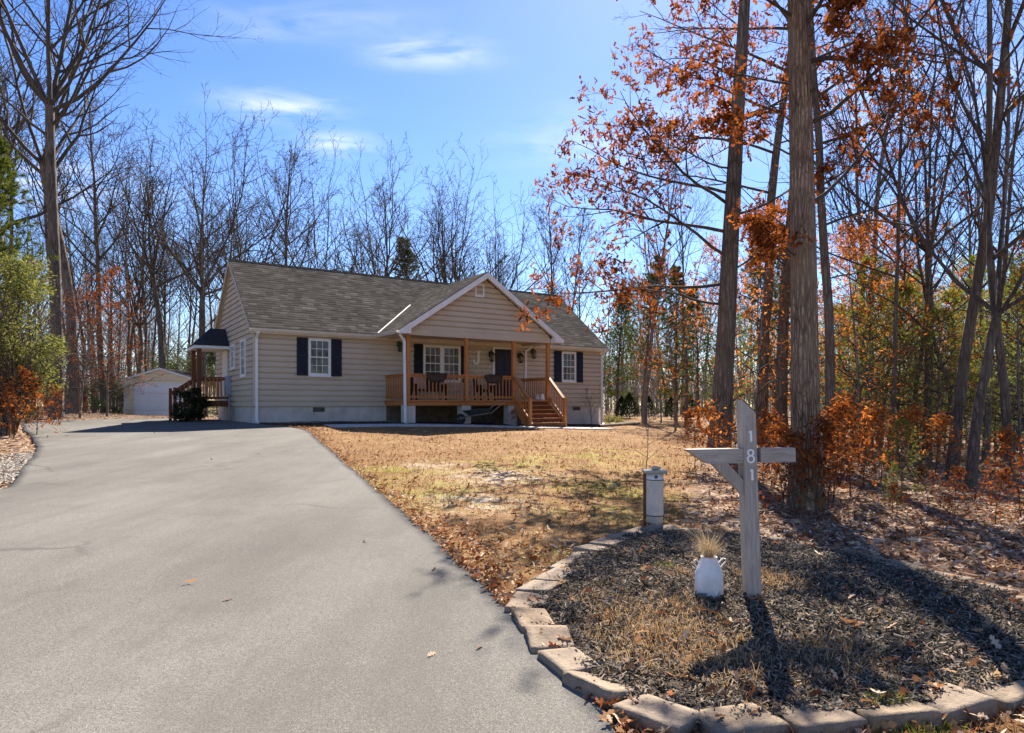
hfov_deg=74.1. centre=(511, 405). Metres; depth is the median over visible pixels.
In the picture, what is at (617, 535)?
edging block
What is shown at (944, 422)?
rust shrub
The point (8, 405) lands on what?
rust shrub
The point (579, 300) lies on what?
bare tree
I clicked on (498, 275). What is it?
bare tree
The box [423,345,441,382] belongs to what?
window
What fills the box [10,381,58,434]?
rust shrub
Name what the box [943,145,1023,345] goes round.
bare tree
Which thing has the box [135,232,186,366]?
bare tree
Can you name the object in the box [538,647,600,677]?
edging block
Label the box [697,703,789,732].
edging block
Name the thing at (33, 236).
bare tree
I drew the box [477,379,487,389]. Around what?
pillow
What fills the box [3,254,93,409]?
rust sapling
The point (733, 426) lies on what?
rust shrub
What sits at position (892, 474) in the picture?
pine sapling
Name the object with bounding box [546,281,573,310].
bare tree
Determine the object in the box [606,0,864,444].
oak tree
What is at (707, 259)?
rust sapling
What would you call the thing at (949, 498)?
rust shrub
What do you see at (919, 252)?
bare tree
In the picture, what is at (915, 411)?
rust shrub
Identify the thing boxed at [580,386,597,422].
bare shrub
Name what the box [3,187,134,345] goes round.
bare tree
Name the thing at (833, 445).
rust shrub
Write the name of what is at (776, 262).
pine tree
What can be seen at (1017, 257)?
bare tree
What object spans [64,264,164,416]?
rust sapling
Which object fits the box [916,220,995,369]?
bare tree
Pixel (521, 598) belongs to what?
edging block
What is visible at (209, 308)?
bare tree
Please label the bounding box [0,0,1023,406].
sky
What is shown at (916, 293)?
pine sapling
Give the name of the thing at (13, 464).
gravel
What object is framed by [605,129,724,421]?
bare tree
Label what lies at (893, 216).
rust sapling
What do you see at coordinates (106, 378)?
bare brush
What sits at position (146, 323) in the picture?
bare tree
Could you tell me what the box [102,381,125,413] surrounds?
laurel shrub
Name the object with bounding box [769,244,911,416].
rust sapling
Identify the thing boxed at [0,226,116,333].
bare tree
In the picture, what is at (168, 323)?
bare tree
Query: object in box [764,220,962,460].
rust sapling
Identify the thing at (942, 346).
rust sapling
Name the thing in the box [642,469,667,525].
pipe post
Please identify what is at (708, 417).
rust shrub
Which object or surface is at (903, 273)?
bare tree
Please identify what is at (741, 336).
bare tree
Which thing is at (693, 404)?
conical shrub
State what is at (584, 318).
bare tree
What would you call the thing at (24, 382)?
rust shrub
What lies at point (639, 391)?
distant woods
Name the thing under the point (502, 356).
front door
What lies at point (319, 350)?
window
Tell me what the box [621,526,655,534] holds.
edging block
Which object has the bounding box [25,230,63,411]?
bare tree
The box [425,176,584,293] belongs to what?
bare tree
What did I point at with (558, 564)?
edging block
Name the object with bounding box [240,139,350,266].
bare tree
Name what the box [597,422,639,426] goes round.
fallen log
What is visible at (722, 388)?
oak tree
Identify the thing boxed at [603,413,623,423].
green shrub
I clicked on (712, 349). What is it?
bare tree
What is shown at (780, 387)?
oak tree
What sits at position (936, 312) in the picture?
pine sapling
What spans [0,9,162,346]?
bare tree
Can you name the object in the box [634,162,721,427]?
bare tree
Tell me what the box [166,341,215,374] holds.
laurel shrub
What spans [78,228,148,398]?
bare tree
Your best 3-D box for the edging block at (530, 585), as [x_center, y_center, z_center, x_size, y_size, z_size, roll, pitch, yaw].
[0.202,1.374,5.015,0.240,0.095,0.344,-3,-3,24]
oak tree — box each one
[513,0,886,447]
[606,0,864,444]
[616,0,1019,510]
[657,0,1023,461]
[710,0,930,444]
[809,0,980,464]
[811,0,1023,482]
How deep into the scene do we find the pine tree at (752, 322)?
41.87 m
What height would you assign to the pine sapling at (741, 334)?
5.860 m
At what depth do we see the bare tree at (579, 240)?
63.31 m
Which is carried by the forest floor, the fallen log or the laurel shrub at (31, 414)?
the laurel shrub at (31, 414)
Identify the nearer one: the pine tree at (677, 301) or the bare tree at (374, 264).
the pine tree at (677, 301)
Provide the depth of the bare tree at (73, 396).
31.53 m
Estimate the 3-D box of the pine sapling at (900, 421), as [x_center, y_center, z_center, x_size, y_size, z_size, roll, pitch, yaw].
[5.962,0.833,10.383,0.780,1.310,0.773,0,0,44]
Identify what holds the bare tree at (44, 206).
on the forest floor
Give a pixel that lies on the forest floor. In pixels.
(765, 529)
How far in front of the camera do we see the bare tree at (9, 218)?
48.49 m
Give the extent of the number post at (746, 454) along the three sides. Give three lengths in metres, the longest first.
1.615 x 0.775 x 0.100 m
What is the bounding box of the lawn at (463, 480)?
[231,416,1023,732]
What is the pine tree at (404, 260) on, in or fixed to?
on the forest floor
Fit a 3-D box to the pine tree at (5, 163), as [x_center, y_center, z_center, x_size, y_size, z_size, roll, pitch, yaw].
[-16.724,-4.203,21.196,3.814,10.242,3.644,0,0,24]
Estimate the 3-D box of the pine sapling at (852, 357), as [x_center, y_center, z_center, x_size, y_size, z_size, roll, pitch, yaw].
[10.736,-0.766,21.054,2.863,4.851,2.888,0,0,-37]
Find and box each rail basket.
[427,372,447,382]
[485,374,502,383]
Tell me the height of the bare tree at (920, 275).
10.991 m
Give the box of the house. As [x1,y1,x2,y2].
[167,259,609,426]
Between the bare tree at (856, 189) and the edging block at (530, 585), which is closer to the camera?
the edging block at (530, 585)
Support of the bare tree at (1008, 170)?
on the forest floor
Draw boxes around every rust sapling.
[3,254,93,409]
[8,278,121,415]
[18,294,120,412]
[43,272,151,417]
[45,288,137,411]
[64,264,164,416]
[64,301,139,395]
[81,309,150,388]
[601,262,712,429]
[626,322,695,422]
[640,233,790,405]
[668,207,858,417]
[714,206,913,418]
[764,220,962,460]
[769,211,947,442]
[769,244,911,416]
[788,214,974,449]
[818,191,1023,453]
[835,260,980,434]
[847,298,969,415]
[901,295,1010,450]
[918,285,1014,441]
[925,239,1023,467]
[933,291,1019,445]
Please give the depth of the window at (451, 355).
27.61 m
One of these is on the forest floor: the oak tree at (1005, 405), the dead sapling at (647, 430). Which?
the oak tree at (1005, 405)
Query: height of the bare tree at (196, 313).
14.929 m
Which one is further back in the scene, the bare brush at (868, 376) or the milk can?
the bare brush at (868, 376)
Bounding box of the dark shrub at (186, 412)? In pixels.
[170,387,212,421]
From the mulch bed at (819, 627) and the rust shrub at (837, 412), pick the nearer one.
the mulch bed at (819, 627)
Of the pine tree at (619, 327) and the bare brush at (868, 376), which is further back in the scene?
the pine tree at (619, 327)
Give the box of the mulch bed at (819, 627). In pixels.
[534,531,1023,725]
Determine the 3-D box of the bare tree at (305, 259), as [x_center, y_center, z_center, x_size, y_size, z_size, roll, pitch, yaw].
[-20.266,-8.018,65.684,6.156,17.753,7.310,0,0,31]
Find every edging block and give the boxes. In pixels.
[504,591,548,611]
[512,608,554,632]
[516,580,559,593]
[525,625,573,652]
[532,567,576,581]
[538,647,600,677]
[549,559,576,569]
[562,671,640,710]
[567,551,596,559]
[573,544,610,551]
[589,537,624,546]
[606,532,635,539]
[612,694,701,732]
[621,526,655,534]
[646,524,680,530]
[680,528,711,532]
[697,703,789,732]
[760,535,784,539]
[774,703,867,732]
[786,540,817,546]
[820,546,855,552]
[849,698,941,732]
[863,554,893,561]
[881,561,931,571]
[917,683,997,725]
[932,571,974,581]
[966,671,1023,712]
[974,583,1017,594]
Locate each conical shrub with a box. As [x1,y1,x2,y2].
[614,395,628,416]
[619,392,638,417]
[641,396,656,417]
[662,397,679,418]
[680,394,696,417]
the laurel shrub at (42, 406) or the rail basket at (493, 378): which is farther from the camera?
the laurel shrub at (42, 406)
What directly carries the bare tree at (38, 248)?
on the forest floor
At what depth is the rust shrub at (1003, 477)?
8.12 m
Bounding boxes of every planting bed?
[262,421,506,424]
[567,424,616,425]
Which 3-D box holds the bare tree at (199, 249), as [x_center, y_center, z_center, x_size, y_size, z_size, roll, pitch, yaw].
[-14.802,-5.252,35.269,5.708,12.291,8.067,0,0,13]
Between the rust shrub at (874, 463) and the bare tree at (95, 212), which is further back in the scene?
the bare tree at (95, 212)
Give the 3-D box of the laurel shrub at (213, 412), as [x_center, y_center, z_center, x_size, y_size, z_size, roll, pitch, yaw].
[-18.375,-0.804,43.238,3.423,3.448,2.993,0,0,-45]
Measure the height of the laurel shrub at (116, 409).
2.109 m
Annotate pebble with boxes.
[651,466,660,469]
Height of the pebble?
0.045 m
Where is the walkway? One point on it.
(421, 425)
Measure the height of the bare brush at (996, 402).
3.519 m
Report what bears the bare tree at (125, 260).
on the forest floor
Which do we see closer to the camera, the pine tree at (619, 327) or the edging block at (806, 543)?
the edging block at (806, 543)
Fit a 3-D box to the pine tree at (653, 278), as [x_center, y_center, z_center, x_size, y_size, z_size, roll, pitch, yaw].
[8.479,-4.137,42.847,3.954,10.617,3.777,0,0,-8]
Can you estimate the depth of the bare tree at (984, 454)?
16.93 m
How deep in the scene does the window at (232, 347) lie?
26.54 m
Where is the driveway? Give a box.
[0,418,615,732]
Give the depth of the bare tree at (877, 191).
23.23 m
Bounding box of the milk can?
[693,555,725,597]
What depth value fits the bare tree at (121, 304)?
44.19 m
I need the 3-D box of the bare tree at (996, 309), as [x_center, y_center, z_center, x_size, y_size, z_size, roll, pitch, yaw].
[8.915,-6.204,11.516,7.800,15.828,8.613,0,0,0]
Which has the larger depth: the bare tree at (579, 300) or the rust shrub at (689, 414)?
the bare tree at (579, 300)
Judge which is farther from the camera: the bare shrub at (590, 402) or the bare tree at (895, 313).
the bare shrub at (590, 402)
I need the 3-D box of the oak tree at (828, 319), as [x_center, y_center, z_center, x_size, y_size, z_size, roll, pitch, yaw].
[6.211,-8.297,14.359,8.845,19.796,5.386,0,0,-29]
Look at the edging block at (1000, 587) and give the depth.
5.03 m
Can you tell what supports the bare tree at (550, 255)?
on the forest floor
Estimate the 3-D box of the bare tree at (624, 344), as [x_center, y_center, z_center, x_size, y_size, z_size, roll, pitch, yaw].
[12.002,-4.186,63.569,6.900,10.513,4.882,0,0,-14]
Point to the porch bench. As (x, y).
(434, 386)
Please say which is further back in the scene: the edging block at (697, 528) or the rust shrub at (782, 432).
the rust shrub at (782, 432)
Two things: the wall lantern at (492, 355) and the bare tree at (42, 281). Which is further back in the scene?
the bare tree at (42, 281)
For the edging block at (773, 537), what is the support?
on the lawn at (463, 480)
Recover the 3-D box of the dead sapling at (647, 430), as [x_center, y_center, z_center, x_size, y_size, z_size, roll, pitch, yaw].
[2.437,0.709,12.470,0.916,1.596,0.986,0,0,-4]
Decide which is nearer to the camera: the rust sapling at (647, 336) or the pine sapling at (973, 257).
the pine sapling at (973, 257)
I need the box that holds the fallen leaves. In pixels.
[154,421,1023,732]
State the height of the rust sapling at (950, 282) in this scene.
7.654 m
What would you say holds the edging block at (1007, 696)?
on the lawn at (463, 480)
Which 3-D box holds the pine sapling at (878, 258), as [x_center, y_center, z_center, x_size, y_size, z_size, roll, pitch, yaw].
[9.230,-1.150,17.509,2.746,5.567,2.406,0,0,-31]
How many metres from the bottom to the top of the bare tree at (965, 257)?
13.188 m
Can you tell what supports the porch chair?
on the house
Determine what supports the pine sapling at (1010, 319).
on the forest floor
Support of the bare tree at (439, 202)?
on the forest floor
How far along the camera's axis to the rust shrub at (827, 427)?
8.54 m
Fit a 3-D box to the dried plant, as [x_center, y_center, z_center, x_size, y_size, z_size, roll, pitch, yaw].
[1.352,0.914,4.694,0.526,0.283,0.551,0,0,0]
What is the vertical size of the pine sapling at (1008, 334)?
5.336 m
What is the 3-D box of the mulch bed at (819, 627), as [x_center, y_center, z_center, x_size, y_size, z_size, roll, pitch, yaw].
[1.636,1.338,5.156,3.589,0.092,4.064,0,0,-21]
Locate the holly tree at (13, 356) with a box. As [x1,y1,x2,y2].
[0,250,115,435]
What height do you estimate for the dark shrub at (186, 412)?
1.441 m
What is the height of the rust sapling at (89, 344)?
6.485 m
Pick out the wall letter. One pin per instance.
(478, 359)
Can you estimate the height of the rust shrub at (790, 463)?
1.313 m
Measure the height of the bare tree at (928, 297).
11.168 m
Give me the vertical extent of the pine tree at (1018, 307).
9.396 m
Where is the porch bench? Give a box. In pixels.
[410,377,446,399]
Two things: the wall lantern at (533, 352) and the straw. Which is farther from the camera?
the wall lantern at (533, 352)
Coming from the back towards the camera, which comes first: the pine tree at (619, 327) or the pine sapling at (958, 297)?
the pine tree at (619, 327)
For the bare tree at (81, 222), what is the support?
on the forest floor
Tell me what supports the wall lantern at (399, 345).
attached to the house
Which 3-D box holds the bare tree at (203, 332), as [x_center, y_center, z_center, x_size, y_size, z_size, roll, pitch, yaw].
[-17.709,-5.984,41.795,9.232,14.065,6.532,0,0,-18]
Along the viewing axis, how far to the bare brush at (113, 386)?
35.08 m
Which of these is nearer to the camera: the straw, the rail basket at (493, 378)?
the straw
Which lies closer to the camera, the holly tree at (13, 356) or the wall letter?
the holly tree at (13, 356)
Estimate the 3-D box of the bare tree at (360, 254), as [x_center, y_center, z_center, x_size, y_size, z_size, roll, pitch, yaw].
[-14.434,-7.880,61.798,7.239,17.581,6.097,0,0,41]
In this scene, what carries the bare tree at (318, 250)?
on the forest floor
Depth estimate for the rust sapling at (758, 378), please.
19.75 m
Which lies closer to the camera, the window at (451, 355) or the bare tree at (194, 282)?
the window at (451, 355)
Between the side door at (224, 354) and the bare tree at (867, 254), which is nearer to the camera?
the side door at (224, 354)
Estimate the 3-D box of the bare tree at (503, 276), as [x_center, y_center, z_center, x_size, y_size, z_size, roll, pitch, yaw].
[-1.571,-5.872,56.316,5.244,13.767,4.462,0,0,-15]
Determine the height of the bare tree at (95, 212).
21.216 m
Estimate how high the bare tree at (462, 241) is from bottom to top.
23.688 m
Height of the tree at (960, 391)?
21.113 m
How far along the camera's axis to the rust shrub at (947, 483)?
9.20 m
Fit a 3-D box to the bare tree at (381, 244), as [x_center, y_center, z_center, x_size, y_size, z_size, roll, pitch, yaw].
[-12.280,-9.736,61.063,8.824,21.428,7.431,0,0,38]
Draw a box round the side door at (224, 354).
[222,350,227,400]
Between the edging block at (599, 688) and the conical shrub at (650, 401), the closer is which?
the edging block at (599, 688)
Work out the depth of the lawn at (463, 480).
11.83 m
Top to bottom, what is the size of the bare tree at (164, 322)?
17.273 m
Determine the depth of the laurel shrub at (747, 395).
44.85 m
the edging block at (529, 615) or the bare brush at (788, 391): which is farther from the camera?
the bare brush at (788, 391)
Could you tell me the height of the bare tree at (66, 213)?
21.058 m
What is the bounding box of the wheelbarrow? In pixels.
[456,401,506,423]
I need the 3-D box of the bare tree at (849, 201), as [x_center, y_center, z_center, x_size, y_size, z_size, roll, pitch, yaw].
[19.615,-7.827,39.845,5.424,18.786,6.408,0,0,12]
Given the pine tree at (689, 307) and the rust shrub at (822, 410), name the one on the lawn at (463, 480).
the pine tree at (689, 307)
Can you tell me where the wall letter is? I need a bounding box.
[473,351,480,364]
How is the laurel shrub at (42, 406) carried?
on the forest floor
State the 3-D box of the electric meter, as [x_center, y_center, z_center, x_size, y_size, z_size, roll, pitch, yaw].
[-11.293,-0.267,26.920,0.240,1.800,0.240,0,0,-33]
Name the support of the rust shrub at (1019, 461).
on the forest floor
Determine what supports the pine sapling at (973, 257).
on the forest floor
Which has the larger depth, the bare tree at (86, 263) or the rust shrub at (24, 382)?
the bare tree at (86, 263)
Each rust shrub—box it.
[0,365,66,438]
[0,387,36,437]
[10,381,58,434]
[40,382,89,421]
[75,396,92,413]
[501,409,517,425]
[669,406,712,468]
[691,399,736,460]
[710,406,781,479]
[730,426,820,509]
[731,406,790,482]
[738,416,847,527]
[757,416,789,490]
[761,411,860,514]
[763,399,887,503]
[779,402,864,483]
[802,422,870,511]
[821,390,877,478]
[821,395,899,496]
[839,399,902,487]
[839,404,914,481]
[867,409,929,471]
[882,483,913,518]
[895,402,946,464]
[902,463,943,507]
[908,410,989,480]
[916,494,968,533]
[935,465,976,511]
[954,424,1023,517]
[971,469,1023,526]
[982,436,1023,496]
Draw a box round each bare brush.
[84,369,110,406]
[87,368,122,412]
[88,357,124,402]
[100,363,125,412]
[769,355,840,423]
[821,356,904,464]
[846,364,896,461]
[853,339,952,466]
[903,365,1001,475]
[946,342,1022,457]
[963,325,1023,436]
[965,361,1023,438]
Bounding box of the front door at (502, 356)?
[495,349,510,399]
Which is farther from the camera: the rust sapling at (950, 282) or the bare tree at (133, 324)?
the bare tree at (133, 324)
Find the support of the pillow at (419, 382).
on the porch bench
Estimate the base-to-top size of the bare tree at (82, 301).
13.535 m
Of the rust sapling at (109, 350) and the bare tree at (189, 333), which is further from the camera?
the bare tree at (189, 333)
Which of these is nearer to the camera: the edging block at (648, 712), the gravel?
the edging block at (648, 712)
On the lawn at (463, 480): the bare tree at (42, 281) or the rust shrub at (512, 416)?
the rust shrub at (512, 416)
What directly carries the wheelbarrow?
on the lawn at (463, 480)
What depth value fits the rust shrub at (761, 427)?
10.69 m
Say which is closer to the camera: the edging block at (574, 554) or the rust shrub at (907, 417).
the edging block at (574, 554)
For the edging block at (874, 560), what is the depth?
5.98 m
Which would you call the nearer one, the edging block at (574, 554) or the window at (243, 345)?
the edging block at (574, 554)
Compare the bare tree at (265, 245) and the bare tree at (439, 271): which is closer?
the bare tree at (265, 245)
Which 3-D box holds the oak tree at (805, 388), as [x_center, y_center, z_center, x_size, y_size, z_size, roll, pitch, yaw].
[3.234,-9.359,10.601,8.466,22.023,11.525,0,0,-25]
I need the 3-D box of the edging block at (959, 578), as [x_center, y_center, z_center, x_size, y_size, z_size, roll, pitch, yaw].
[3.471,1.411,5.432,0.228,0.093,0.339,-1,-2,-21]
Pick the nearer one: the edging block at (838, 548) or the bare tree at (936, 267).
the edging block at (838, 548)
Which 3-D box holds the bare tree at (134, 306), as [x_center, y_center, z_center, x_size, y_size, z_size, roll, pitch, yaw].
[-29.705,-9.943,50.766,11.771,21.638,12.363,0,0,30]
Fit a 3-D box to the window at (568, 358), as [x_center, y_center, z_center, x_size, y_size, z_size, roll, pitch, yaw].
[2.588,-1.729,30.861,0.850,1.395,0.090,0,0,-33]
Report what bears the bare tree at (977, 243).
on the forest floor
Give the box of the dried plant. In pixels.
[682,518,734,558]
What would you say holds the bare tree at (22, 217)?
on the forest floor
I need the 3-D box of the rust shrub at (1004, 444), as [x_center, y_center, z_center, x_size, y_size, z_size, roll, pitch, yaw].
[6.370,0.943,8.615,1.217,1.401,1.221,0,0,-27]
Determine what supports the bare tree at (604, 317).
on the forest floor
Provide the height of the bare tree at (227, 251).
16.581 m
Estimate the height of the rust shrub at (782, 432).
1.488 m
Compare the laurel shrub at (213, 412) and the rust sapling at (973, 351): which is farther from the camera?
the laurel shrub at (213, 412)
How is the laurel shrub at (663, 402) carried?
on the forest floor
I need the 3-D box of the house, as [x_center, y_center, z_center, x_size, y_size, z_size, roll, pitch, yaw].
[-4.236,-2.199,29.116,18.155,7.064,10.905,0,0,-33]
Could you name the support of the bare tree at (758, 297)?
on the forest floor
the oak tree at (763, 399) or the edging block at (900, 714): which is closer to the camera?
the edging block at (900, 714)
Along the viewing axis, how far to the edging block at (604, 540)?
6.57 m
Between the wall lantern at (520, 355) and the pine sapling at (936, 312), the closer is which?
the pine sapling at (936, 312)
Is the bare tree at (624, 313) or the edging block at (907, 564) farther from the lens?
the bare tree at (624, 313)
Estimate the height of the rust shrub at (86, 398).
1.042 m
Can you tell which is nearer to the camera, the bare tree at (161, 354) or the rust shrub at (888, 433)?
the rust shrub at (888, 433)
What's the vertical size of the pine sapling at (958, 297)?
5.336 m
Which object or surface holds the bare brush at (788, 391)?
on the forest floor
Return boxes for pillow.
[415,377,424,388]
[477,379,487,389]
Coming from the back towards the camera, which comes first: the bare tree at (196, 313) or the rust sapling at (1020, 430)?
the bare tree at (196, 313)
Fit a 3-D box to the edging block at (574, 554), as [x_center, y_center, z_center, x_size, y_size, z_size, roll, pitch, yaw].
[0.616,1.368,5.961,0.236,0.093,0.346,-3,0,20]
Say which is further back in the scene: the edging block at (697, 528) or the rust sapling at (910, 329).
the rust sapling at (910, 329)
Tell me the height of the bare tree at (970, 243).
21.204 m
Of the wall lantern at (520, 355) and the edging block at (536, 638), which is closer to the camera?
the edging block at (536, 638)
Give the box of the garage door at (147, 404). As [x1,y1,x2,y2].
[136,385,182,415]
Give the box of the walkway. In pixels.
[323,424,615,429]
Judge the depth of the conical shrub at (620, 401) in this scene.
46.81 m
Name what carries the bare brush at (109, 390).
on the forest floor
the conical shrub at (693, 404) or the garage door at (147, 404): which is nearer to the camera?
the garage door at (147, 404)
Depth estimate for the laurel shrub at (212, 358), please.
44.60 m
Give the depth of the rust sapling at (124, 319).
41.13 m
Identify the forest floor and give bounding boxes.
[0,407,1023,594]
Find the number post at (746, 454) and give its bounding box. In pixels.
[684,400,795,597]
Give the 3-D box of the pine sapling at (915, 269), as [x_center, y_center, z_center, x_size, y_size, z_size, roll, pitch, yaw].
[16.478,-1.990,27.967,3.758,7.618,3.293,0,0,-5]
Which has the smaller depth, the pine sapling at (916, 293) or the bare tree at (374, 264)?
the pine sapling at (916, 293)
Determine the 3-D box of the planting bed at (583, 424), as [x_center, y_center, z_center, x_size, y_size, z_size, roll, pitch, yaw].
[2.777,0.863,30.281,4.600,0.151,1.897,0,0,-33]
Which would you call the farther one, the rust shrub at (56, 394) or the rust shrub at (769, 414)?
the rust shrub at (56, 394)
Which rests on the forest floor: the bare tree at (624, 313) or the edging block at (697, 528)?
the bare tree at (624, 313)
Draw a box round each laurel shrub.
[18,391,45,422]
[39,383,64,412]
[82,379,129,413]
[82,384,105,412]
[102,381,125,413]
[142,350,188,369]
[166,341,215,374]
[173,352,215,392]
[202,368,217,416]
[630,395,641,414]
[654,390,670,414]
[700,388,711,414]
[733,388,755,414]
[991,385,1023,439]
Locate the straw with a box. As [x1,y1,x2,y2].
[528,548,1023,732]
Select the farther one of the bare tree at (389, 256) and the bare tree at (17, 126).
the bare tree at (389, 256)
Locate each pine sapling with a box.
[707,308,756,431]
[789,303,880,442]
[820,306,912,445]
[824,253,925,458]
[837,282,956,457]
[843,265,923,439]
[872,418,929,493]
[874,268,952,424]
[877,273,978,449]
[880,462,903,512]
[883,306,999,464]
[898,287,1022,447]
[913,253,1022,433]
[944,253,1023,457]
[954,268,1023,458]
[970,286,1023,451]
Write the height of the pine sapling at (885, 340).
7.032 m
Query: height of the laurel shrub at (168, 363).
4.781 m
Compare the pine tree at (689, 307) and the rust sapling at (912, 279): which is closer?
the rust sapling at (912, 279)
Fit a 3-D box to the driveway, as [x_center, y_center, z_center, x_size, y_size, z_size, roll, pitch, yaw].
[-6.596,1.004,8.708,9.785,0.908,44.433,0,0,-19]
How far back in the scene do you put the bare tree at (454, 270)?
53.87 m
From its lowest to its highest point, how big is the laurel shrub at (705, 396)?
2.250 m
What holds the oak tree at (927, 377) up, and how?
on the forest floor
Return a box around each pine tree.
[0,122,58,334]
[390,235,428,278]
[601,287,643,416]
[615,255,679,419]
[643,265,707,419]
[676,288,716,424]
[737,246,790,423]
[752,222,836,403]
[985,227,1023,400]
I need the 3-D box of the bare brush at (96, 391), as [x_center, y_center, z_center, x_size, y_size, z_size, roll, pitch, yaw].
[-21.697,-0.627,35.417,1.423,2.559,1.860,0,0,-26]
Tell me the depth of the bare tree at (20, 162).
39.16 m
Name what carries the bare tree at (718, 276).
on the forest floor
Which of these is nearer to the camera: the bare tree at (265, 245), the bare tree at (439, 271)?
the bare tree at (265, 245)
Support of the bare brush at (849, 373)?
on the forest floor
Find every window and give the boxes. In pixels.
[229,344,235,369]
[239,338,246,377]
[308,338,331,376]
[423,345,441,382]
[442,346,460,382]
[562,352,576,382]
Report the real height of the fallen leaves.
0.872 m
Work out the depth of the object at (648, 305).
53.66 m
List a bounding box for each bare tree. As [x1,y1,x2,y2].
[0,0,165,413]
[0,0,262,419]
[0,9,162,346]
[0,63,67,342]
[0,72,107,282]
[0,113,47,279]
[0,204,38,245]
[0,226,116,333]
[2,182,80,408]
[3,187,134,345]
[5,198,91,383]
[12,92,162,413]
[19,113,206,373]
[19,177,108,410]
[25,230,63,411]
[61,211,112,410]
[64,225,120,412]
[65,97,269,367]
[66,255,102,410]
[72,234,188,411]
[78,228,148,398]
[82,82,317,376]
[87,165,184,376]
[89,175,192,374]
[103,203,176,365]
[106,189,195,371]
[131,230,197,358]
[133,105,324,308]
[135,194,262,416]
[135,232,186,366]
[136,159,240,307]
[142,282,207,368]
[161,230,209,368]
[165,195,298,312]
[167,233,226,370]
[179,185,241,375]
[190,208,260,299]
[196,197,249,285]
[211,99,387,272]
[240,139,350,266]
[283,238,332,268]
[312,132,471,280]
[320,223,390,275]
[335,177,424,277]
[360,246,393,276]
[367,132,529,290]
[401,162,533,285]
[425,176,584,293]
[425,253,451,282]
[429,252,472,282]
[462,235,537,291]
[497,254,521,289]
[515,189,584,293]
[538,270,575,300]
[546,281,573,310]
[549,206,614,310]
[561,259,610,330]
[561,294,610,365]
[577,264,629,414]
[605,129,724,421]
[605,308,663,412]
[612,267,646,396]
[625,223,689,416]
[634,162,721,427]
[663,0,1023,465]
[665,208,780,359]
[695,322,739,386]
[698,259,719,408]
[706,280,762,399]
[740,2,1023,460]
[750,0,1022,406]
[781,0,1023,490]
[787,0,974,444]
[814,47,1023,422]
[815,115,902,288]
[816,102,1023,451]
[845,209,899,317]
[847,55,1023,439]
[868,109,1023,448]
[889,208,956,360]
[899,0,1023,464]
[914,150,1017,386]
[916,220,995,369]
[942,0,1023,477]
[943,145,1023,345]
[965,192,1023,429]
[967,59,1023,244]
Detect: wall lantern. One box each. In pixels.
[397,341,402,351]
[489,350,494,361]
[517,351,523,362]
[531,348,536,358]
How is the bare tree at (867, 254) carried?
on the forest floor
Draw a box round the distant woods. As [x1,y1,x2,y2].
[0,239,1023,421]
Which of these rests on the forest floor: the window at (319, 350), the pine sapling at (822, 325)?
the pine sapling at (822, 325)
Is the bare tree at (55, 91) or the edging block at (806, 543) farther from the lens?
the bare tree at (55, 91)
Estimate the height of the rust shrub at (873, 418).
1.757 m
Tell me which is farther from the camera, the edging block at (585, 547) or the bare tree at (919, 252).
the bare tree at (919, 252)
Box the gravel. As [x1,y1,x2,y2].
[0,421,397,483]
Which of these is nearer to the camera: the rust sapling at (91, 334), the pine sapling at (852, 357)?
the pine sapling at (852, 357)
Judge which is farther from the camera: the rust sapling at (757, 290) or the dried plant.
the rust sapling at (757, 290)
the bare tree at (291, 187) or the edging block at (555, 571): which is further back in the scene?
the bare tree at (291, 187)
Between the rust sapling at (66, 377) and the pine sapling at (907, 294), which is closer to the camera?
the pine sapling at (907, 294)
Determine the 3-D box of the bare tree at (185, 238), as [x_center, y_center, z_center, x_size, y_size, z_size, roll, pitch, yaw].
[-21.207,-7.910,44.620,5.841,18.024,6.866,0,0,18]
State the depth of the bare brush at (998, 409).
16.44 m
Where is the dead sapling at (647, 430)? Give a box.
[617,403,672,468]
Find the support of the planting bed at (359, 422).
on the lawn at (463, 480)
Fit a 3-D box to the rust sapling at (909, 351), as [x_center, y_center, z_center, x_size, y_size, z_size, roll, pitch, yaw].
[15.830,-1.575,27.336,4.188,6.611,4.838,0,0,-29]
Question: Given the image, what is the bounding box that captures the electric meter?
[224,376,230,420]
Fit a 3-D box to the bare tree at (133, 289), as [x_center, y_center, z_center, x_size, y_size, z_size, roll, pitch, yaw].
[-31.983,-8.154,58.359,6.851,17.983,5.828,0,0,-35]
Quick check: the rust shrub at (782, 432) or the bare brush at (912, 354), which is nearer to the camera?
the rust shrub at (782, 432)
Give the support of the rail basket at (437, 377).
hanging from the house
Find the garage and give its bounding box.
[121,368,217,416]
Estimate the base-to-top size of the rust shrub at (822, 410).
1.757 m
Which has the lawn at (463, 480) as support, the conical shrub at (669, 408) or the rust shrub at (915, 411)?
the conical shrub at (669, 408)

